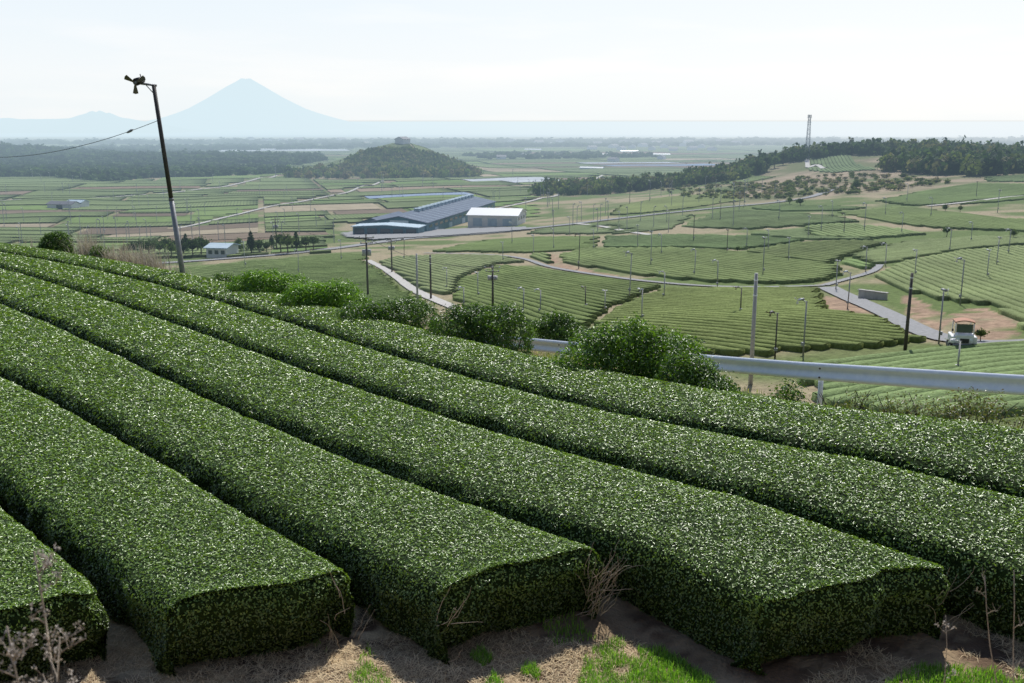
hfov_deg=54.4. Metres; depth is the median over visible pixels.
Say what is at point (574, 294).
valley tea row
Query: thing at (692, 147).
distant house
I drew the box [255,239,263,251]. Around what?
roadside tree
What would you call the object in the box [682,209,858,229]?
tea field
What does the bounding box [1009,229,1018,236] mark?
roadside tree
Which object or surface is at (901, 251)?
tea field
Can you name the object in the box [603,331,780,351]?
valley tea row
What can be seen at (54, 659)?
dry weed
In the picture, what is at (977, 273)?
valley tea row
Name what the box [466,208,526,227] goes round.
white warehouse
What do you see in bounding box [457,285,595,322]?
valley tea row
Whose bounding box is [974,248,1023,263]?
valley tea row
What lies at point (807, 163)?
hill track
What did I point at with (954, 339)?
frost fan
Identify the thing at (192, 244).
roadside tree
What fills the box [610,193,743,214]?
tea field
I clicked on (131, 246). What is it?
roadside tree
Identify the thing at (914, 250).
frost fan
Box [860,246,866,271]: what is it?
frost fan
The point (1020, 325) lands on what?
valley tea row
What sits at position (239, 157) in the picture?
woodland
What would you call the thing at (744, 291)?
valley tea row
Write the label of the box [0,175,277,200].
plain road
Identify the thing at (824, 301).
valley tea row
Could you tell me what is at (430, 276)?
utility pole
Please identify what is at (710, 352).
valley tea row
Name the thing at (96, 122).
hills
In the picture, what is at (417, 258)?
power line
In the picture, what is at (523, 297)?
frost fan
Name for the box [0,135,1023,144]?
woodland
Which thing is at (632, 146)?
distant house
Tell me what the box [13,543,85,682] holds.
dry weed
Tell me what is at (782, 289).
valley tea row
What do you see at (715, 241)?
tea field
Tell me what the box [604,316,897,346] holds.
valley tea row
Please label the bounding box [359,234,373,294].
utility pole
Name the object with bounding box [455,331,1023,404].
guard rail
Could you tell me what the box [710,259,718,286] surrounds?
frost fan
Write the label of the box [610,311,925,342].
valley tea row
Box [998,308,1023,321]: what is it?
valley tea row
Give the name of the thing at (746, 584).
tea hedge
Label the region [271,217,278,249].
utility pole
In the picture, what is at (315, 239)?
roadside tree
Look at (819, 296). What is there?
valley tea row
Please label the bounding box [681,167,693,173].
roadside tree
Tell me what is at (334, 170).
woodland
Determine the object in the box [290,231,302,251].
roadside tree
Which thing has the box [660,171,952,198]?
orchard trees
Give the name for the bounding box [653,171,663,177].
roadside tree
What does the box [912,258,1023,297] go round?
valley tea row
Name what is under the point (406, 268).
tea field
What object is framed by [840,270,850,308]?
frost fan
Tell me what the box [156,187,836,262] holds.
road
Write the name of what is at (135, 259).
dry tall grass
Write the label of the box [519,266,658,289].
valley tea row
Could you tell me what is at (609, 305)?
valley tea row
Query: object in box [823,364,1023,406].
valley tea row
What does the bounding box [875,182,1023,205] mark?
tea field
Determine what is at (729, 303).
valley tea row
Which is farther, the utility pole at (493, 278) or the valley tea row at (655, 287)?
the valley tea row at (655, 287)
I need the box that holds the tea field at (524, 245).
[433,236,599,253]
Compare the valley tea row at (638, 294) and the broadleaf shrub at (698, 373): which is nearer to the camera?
the broadleaf shrub at (698, 373)
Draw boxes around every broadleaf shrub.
[37,229,76,253]
[84,246,115,257]
[211,271,239,284]
[225,266,312,295]
[275,277,373,310]
[335,294,442,332]
[424,300,539,354]
[523,309,594,358]
[552,311,722,382]
[653,340,745,394]
[764,378,812,402]
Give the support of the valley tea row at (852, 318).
on the terrain at (626, 621)
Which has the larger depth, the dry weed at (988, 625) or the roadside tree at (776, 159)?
the roadside tree at (776, 159)
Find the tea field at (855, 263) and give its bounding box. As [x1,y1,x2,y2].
[841,258,875,269]
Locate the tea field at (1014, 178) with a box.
[984,174,1023,181]
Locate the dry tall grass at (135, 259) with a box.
[11,224,196,272]
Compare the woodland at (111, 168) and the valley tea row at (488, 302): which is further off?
the woodland at (111, 168)
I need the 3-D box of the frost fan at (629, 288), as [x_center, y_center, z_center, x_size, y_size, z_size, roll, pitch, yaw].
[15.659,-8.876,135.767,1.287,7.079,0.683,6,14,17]
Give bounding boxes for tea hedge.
[0,242,1023,499]
[0,252,1023,644]
[0,268,974,674]
[0,304,642,664]
[0,377,374,676]
[0,508,109,682]
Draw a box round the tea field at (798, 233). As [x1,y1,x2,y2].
[751,228,873,240]
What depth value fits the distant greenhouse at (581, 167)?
1301.68 m
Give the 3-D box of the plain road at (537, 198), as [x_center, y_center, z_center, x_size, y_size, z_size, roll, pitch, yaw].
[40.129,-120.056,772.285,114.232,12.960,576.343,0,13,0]
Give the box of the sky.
[0,0,1023,120]
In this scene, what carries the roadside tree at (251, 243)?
on the terrain at (626, 621)
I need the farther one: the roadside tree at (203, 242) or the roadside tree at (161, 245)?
the roadside tree at (161, 245)
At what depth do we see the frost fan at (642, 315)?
110.39 m
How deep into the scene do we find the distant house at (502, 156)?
1858.06 m
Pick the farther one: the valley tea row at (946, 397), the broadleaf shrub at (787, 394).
the valley tea row at (946, 397)
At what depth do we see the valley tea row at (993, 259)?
168.20 m
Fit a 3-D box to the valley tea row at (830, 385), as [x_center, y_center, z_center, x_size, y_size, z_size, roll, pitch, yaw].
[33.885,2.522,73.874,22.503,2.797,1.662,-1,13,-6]
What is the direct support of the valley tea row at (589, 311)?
on the terrain at (626, 621)
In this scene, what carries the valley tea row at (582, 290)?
on the terrain at (626, 621)
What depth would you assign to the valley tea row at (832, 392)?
71.41 m
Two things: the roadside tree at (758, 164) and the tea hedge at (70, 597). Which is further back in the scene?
the roadside tree at (758, 164)
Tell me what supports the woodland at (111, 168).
on the terrain at (626, 621)
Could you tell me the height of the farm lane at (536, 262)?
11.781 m
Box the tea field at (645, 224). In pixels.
[527,214,692,234]
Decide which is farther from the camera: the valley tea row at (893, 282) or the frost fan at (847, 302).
the valley tea row at (893, 282)
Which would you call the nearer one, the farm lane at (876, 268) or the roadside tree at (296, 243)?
the farm lane at (876, 268)
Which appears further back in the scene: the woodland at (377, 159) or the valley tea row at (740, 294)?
the woodland at (377, 159)
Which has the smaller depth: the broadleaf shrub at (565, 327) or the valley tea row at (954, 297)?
the broadleaf shrub at (565, 327)
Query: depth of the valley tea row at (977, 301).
125.29 m
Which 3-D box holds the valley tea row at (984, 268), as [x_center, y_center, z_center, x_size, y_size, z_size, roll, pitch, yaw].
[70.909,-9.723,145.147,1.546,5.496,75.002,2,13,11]
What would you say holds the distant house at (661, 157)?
on the terrain at (626, 621)
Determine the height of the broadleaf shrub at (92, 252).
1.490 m
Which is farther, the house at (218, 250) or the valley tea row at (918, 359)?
the house at (218, 250)
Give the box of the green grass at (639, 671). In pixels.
[311,610,1023,682]
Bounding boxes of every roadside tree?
[124,242,138,254]
[135,240,143,248]
[140,238,160,252]
[156,242,167,251]
[157,236,173,251]
[163,242,175,254]
[181,238,188,252]
[183,236,200,254]
[194,235,211,253]
[238,242,245,249]
[245,231,257,252]
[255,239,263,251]
[263,240,270,251]
[268,235,275,248]
[269,230,289,252]
[278,232,297,252]
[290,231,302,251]
[300,236,313,250]
[309,234,320,249]
[613,176,626,192]
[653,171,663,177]
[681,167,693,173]
[750,159,764,172]
[758,154,773,165]
[771,155,780,167]
[776,150,789,164]
[796,198,803,205]
[851,180,862,187]
[940,225,953,236]
[974,327,989,340]
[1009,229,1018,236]
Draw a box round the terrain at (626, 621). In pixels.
[0,137,1023,682]
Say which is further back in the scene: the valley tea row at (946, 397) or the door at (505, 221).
the door at (505, 221)
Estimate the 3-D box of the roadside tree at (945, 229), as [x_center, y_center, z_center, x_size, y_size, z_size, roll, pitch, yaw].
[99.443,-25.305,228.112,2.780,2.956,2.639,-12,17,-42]
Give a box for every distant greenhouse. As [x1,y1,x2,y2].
[579,166,603,168]
[620,150,637,151]
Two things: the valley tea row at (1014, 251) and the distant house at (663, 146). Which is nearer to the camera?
the valley tea row at (1014, 251)
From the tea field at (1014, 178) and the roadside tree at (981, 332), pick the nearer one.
the roadside tree at (981, 332)
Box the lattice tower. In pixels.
[805,115,811,158]
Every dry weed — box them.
[0,626,38,682]
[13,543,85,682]
[41,636,86,682]
[934,616,957,682]
[974,567,1015,682]
[1002,581,1023,682]
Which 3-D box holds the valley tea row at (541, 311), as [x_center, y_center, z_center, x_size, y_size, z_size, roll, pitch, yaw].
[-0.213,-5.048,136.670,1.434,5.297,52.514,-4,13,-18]
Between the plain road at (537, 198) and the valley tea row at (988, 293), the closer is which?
the valley tea row at (988, 293)
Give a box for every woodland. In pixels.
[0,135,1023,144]
[0,141,328,164]
[0,153,290,180]
[17,139,1023,150]
[282,162,483,178]
[339,145,474,176]
[527,165,752,195]
[688,153,770,174]
[735,135,1022,164]
[875,139,1023,175]
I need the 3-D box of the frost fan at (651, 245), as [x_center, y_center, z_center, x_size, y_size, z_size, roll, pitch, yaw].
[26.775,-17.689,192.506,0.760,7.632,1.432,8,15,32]
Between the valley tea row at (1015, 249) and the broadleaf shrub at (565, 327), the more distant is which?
the valley tea row at (1015, 249)
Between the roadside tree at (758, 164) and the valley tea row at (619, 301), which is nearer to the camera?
the valley tea row at (619, 301)
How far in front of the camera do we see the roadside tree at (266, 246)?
286.91 m
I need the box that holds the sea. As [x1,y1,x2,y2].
[0,121,1023,136]
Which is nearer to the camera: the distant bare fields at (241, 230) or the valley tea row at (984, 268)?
the valley tea row at (984, 268)
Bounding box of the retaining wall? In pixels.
[858,289,888,299]
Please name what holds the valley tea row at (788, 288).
on the terrain at (626, 621)
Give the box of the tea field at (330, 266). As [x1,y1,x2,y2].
[168,253,430,321]
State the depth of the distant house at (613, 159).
1710.47 m
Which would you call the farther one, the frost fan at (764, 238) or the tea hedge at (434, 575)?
the frost fan at (764, 238)
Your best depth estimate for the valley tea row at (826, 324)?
100.69 m
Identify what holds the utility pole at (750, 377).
on the terrain at (626, 621)
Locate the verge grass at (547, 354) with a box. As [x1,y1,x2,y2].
[518,349,880,410]
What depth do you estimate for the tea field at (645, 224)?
342.30 m
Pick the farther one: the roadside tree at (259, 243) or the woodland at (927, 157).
the woodland at (927, 157)
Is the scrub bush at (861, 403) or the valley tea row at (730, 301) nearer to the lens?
the scrub bush at (861, 403)
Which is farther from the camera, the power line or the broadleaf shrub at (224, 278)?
the power line
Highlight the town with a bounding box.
[462,149,656,158]
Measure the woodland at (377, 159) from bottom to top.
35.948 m
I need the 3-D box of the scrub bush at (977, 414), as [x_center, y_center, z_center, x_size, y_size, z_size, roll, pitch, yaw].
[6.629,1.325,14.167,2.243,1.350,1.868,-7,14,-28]
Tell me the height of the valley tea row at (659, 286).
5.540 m
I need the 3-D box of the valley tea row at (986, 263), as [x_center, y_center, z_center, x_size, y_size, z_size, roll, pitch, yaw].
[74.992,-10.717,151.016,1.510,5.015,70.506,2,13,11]
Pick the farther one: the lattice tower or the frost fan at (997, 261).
the lattice tower
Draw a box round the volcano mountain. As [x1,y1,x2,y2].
[146,78,386,129]
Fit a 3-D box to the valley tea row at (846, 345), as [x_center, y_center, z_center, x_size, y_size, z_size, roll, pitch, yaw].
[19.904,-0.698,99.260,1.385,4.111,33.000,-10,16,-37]
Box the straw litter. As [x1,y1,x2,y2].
[0,604,1023,682]
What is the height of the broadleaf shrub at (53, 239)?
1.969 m
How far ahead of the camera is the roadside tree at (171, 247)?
285.31 m
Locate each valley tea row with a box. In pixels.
[452,293,541,322]
[453,296,521,322]
[456,288,590,326]
[456,291,590,329]
[457,282,597,318]
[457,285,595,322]
[459,280,601,315]
[460,278,607,313]
[463,276,608,309]
[469,275,611,307]
[474,274,616,305]
[477,271,631,301]
[478,272,624,304]
[481,269,632,298]
[486,268,636,297]
[491,267,643,296]
[494,266,643,292]
[495,265,648,292]
[505,264,652,290]
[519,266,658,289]
[535,267,660,287]
[591,326,810,352]
[594,320,863,350]
[595,332,773,356]
[598,323,830,350]
[601,317,883,348]
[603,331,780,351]
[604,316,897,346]
[605,313,909,344]
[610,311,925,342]
[612,309,904,333]
[613,307,903,330]
[615,306,900,326]
[618,337,744,356]
[621,304,889,323]
[623,302,887,320]
[630,301,878,316]
[632,298,825,308]
[633,299,854,312]
[639,295,828,308]
[639,297,819,306]
[643,293,819,303]
[649,293,822,303]
[652,291,825,303]
[657,289,817,297]
[661,290,822,299]
[662,288,821,297]
[665,287,821,295]
[682,347,714,354]
[692,287,823,296]
[710,287,814,292]
[740,286,816,292]
[760,286,817,292]
[779,286,820,291]
[797,347,1023,385]
[812,340,1023,363]
[812,359,1023,403]
[814,352,1023,386]
[823,355,1023,389]
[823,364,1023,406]
[840,343,1023,365]
[850,370,1023,409]
[869,389,966,412]
[874,273,920,293]
[880,270,949,300]
[885,268,969,302]
[888,391,997,413]
[891,266,989,305]
[894,263,1023,312]
[900,262,1023,307]
[904,260,1023,302]
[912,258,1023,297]
[912,394,1023,419]
[917,257,1023,293]
[924,256,1023,288]
[930,255,1023,285]
[937,254,1023,281]
[942,253,1023,277]
[949,252,1023,274]
[954,250,1023,271]
[959,249,1023,268]
[966,249,1023,265]
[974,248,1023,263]
[977,399,1023,418]
[981,248,1023,260]
[989,247,1023,257]
[994,246,1023,255]
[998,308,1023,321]
[1001,246,1023,252]
[1017,322,1023,329]
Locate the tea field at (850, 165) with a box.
[808,154,875,172]
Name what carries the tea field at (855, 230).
on the terrain at (626, 621)
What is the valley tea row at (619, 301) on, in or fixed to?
on the terrain at (626, 621)
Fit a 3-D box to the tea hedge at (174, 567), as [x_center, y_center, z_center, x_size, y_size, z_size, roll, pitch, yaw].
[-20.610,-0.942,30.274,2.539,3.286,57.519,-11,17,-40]
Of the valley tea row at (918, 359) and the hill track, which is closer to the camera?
the valley tea row at (918, 359)
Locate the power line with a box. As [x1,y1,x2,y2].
[367,237,466,266]
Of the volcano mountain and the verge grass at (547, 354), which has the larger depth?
the volcano mountain
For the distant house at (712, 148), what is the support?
on the terrain at (626, 621)
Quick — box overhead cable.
[0,121,155,157]
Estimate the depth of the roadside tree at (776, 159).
672.68 m
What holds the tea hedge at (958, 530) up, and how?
on the terrain at (626, 621)
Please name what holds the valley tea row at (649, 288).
on the terrain at (626, 621)
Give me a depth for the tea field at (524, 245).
273.15 m
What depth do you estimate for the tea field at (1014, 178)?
471.75 m
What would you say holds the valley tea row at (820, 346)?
on the terrain at (626, 621)
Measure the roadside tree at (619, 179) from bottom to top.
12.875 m
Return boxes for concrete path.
[365,260,471,315]
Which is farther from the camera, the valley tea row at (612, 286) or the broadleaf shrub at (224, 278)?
the valley tea row at (612, 286)
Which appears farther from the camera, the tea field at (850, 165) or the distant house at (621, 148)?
the distant house at (621, 148)
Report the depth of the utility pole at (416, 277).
141.72 m
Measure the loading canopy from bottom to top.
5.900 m
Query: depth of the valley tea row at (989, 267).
155.22 m
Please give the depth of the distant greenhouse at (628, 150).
2651.41 m
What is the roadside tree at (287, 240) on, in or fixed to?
on the terrain at (626, 621)
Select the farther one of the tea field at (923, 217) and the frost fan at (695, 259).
the tea field at (923, 217)
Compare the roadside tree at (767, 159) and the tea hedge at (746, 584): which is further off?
the roadside tree at (767, 159)
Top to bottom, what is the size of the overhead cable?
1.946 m
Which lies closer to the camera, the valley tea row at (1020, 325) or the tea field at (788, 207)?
the valley tea row at (1020, 325)
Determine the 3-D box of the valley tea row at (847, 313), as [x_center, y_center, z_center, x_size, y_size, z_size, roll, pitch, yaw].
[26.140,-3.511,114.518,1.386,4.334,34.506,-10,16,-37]
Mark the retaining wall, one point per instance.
(871, 294)
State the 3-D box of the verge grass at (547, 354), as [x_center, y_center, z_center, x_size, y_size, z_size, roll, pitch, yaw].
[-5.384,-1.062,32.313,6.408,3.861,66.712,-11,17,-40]
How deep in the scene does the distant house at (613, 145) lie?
3146.94 m
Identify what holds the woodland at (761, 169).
on the terrain at (626, 621)
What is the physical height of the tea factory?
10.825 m
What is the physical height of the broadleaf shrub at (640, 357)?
2.230 m
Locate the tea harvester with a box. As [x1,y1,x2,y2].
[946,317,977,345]
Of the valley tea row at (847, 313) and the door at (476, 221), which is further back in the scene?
the door at (476, 221)
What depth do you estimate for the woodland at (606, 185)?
651.50 m
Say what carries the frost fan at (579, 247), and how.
on the terrain at (626, 621)
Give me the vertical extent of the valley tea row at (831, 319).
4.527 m
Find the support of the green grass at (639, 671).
on the terrain at (626, 621)
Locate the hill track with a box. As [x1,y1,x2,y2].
[804,159,824,167]
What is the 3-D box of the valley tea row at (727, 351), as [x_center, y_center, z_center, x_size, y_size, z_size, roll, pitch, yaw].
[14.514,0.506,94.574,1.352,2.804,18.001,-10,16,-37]
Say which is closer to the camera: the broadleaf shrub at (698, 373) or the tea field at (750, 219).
the broadleaf shrub at (698, 373)
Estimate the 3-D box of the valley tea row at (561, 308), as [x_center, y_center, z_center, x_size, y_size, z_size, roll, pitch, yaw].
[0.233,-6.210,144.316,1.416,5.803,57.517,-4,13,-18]
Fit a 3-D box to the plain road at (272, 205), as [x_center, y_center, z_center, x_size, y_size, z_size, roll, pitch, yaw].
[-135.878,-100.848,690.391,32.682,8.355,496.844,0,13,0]
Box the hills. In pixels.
[0,111,210,132]
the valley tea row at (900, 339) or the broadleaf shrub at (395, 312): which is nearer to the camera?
the broadleaf shrub at (395, 312)
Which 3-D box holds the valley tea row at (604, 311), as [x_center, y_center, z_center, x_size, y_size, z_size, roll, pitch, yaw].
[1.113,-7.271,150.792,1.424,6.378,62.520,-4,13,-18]
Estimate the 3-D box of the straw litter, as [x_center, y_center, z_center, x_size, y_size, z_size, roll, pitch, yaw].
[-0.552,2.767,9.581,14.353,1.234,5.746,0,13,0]
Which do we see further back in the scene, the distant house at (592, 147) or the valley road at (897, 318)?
the distant house at (592, 147)
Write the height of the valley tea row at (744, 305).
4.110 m
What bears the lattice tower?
on the terrain at (626, 621)
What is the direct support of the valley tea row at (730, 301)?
on the terrain at (626, 621)
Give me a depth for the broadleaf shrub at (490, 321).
24.11 m
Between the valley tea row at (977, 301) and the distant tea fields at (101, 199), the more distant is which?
the distant tea fields at (101, 199)
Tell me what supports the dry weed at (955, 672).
on the terrain at (626, 621)
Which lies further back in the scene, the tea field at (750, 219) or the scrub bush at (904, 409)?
the tea field at (750, 219)
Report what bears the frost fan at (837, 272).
on the terrain at (626, 621)
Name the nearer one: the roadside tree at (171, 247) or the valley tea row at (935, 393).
the valley tea row at (935, 393)
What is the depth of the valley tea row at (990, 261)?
163.61 m
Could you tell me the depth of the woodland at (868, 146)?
701.94 m
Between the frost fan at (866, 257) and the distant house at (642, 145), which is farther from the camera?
the distant house at (642, 145)
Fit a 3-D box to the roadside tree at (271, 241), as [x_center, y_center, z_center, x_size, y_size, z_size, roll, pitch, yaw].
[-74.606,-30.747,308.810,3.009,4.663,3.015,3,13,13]
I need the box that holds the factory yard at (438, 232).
[342,226,531,238]
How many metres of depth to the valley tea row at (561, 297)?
141.92 m
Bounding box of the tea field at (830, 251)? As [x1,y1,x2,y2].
[747,239,885,263]
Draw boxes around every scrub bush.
[808,382,909,413]
[872,390,945,418]
[912,386,1023,428]
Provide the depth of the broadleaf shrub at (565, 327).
30.28 m
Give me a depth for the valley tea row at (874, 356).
80.68 m
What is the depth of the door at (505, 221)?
391.48 m
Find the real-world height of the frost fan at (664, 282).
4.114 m
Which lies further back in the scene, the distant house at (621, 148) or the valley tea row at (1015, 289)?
the distant house at (621, 148)
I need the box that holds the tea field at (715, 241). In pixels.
[602,234,803,249]
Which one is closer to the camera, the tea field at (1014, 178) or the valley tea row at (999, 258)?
the valley tea row at (999, 258)
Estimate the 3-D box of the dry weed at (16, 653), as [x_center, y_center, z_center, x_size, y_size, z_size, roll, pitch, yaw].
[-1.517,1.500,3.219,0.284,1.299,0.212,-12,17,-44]
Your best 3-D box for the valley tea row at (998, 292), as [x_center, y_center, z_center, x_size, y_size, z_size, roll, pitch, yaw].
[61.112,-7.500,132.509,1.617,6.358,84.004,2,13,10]
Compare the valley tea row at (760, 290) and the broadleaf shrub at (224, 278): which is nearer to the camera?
the broadleaf shrub at (224, 278)
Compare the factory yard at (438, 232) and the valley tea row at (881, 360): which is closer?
the valley tea row at (881, 360)
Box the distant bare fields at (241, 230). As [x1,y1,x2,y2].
[0,142,1023,252]
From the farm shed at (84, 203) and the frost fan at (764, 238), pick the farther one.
the farm shed at (84, 203)
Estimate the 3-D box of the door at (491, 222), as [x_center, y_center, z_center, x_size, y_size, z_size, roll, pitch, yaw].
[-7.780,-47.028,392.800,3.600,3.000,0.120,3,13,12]
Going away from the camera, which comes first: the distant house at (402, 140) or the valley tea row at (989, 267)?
the valley tea row at (989, 267)
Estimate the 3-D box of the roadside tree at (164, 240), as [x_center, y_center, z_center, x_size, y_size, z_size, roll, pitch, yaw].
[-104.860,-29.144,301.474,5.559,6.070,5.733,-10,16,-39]
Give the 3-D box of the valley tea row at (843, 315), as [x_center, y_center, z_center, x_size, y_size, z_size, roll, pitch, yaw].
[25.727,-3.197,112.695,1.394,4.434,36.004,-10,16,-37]
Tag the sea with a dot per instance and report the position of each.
(698, 128)
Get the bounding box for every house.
[203,243,240,257]
[395,136,409,143]
[496,155,506,158]
[587,145,596,149]
[607,157,619,161]
[608,144,618,147]
[616,146,626,149]
[628,144,635,148]
[637,143,648,146]
[657,155,666,158]
[659,144,668,147]
[668,147,677,150]
[687,146,697,149]
[707,146,716,150]
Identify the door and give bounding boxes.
[473,218,481,225]
[488,218,496,225]
[503,219,511,225]
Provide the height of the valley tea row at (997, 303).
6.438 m
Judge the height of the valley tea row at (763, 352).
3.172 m
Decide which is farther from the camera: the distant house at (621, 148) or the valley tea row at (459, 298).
the distant house at (621, 148)
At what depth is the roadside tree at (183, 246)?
294.60 m
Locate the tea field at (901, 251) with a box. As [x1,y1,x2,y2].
[850,235,1023,264]
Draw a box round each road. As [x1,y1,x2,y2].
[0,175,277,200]
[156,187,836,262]
[178,182,379,227]
[499,175,602,207]
[818,286,1023,342]
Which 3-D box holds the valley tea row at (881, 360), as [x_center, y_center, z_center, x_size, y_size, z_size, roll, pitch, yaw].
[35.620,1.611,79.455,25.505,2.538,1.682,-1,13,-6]
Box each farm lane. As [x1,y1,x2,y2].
[454,253,820,286]
[575,223,649,234]
[821,264,883,284]
[926,195,1023,205]
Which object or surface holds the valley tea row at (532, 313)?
on the terrain at (626, 621)
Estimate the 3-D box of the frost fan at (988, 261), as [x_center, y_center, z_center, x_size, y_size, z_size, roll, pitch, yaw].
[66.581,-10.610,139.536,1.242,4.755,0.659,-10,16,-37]
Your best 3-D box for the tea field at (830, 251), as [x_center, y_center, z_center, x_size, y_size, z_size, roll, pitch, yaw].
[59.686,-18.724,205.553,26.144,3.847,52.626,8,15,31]
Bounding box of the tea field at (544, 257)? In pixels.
[529,252,553,263]
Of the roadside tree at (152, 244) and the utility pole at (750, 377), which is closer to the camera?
the utility pole at (750, 377)
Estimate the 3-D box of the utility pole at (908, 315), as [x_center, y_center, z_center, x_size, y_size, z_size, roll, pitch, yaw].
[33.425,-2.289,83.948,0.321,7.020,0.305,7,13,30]
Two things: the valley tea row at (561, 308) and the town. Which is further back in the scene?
the town
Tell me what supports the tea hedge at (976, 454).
on the terrain at (626, 621)
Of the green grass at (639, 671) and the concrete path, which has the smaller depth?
the green grass at (639, 671)
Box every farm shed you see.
[45,201,80,208]
[67,200,89,206]
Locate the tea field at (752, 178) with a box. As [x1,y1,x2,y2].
[708,175,775,184]
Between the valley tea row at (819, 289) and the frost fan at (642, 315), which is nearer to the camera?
the frost fan at (642, 315)
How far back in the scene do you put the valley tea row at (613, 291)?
157.93 m
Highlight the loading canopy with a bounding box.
[351,222,425,233]
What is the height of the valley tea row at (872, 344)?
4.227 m
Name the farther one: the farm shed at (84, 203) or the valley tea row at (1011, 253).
the farm shed at (84, 203)
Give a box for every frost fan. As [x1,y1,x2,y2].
[124,74,184,272]
[456,286,464,304]
[474,272,479,294]
[516,287,523,309]
[534,288,541,309]
[573,233,579,268]
[623,251,632,294]
[637,288,643,316]
[649,231,652,263]
[658,271,664,294]
[691,249,696,273]
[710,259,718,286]
[734,286,741,308]
[762,237,766,273]
[766,310,778,357]
[794,297,807,353]
[835,260,840,288]
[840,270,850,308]
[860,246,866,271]
[913,249,917,273]
[938,288,948,343]
[944,338,960,365]
[954,257,964,304]
[986,249,990,275]
[996,237,1001,264]
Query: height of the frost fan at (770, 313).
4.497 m
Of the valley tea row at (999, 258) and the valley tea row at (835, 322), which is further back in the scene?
the valley tea row at (999, 258)
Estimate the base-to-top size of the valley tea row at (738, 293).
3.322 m
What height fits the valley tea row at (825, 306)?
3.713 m
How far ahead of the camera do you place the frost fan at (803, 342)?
85.56 m
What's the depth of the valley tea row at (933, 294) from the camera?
125.72 m
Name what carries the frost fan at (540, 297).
on the terrain at (626, 621)
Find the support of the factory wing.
on the terrain at (626, 621)
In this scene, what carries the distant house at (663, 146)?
on the terrain at (626, 621)
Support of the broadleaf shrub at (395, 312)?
on the terrain at (626, 621)
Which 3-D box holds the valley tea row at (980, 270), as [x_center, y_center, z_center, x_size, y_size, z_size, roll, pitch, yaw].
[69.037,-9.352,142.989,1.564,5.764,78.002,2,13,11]
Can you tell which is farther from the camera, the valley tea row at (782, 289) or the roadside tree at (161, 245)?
the roadside tree at (161, 245)
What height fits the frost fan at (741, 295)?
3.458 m
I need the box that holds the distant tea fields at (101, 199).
[0,141,997,258]
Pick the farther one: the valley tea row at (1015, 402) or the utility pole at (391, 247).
the utility pole at (391, 247)
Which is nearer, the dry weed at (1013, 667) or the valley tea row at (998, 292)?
the dry weed at (1013, 667)
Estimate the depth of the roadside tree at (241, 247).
293.18 m
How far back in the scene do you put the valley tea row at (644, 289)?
167.43 m
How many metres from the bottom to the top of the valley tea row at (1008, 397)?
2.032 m
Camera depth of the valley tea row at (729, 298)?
124.88 m
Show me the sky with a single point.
(347, 60)
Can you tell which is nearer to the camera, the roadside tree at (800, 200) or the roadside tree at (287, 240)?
the roadside tree at (287, 240)
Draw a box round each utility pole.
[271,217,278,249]
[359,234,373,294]
[386,238,395,271]
[416,253,418,300]
[429,254,431,297]
[484,265,499,305]
[748,273,757,384]
[903,273,913,349]
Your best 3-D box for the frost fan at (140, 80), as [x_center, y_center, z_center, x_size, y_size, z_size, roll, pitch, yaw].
[-13.837,-5.878,38.935,1.783,8.875,0.608,-3,13,-14]
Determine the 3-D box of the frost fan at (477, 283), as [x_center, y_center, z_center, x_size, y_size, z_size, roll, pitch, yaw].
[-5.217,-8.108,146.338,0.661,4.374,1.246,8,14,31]
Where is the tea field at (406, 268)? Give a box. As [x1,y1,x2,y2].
[379,254,523,294]
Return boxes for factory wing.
[354,211,401,223]
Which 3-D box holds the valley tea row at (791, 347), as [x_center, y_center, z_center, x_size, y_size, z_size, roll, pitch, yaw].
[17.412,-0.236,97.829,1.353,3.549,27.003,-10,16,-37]
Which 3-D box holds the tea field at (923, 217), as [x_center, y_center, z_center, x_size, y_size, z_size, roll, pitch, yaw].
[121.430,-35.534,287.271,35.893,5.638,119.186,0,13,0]
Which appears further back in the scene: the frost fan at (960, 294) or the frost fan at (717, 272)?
the frost fan at (717, 272)
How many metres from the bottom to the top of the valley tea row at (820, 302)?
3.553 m
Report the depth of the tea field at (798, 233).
247.64 m
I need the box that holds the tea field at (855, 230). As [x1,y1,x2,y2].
[805,223,925,238]
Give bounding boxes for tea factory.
[370,194,495,230]
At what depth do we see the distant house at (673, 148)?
2654.94 m
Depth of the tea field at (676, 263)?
183.29 m
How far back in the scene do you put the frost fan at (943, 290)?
85.90 m
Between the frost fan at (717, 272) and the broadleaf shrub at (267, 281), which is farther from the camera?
the frost fan at (717, 272)
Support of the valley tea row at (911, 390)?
on the terrain at (626, 621)
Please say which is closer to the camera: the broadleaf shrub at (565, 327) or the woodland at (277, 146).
the broadleaf shrub at (565, 327)
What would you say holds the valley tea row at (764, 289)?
on the terrain at (626, 621)
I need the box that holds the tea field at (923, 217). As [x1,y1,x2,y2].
[837,206,1023,231]
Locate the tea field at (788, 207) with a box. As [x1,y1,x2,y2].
[752,204,865,211]
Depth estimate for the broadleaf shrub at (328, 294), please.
30.32 m
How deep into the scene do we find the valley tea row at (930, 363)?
75.35 m
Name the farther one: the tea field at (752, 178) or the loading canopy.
the tea field at (752, 178)
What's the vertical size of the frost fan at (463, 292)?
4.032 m
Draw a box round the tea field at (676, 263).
[559,246,842,284]
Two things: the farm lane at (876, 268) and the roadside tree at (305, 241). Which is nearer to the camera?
the farm lane at (876, 268)

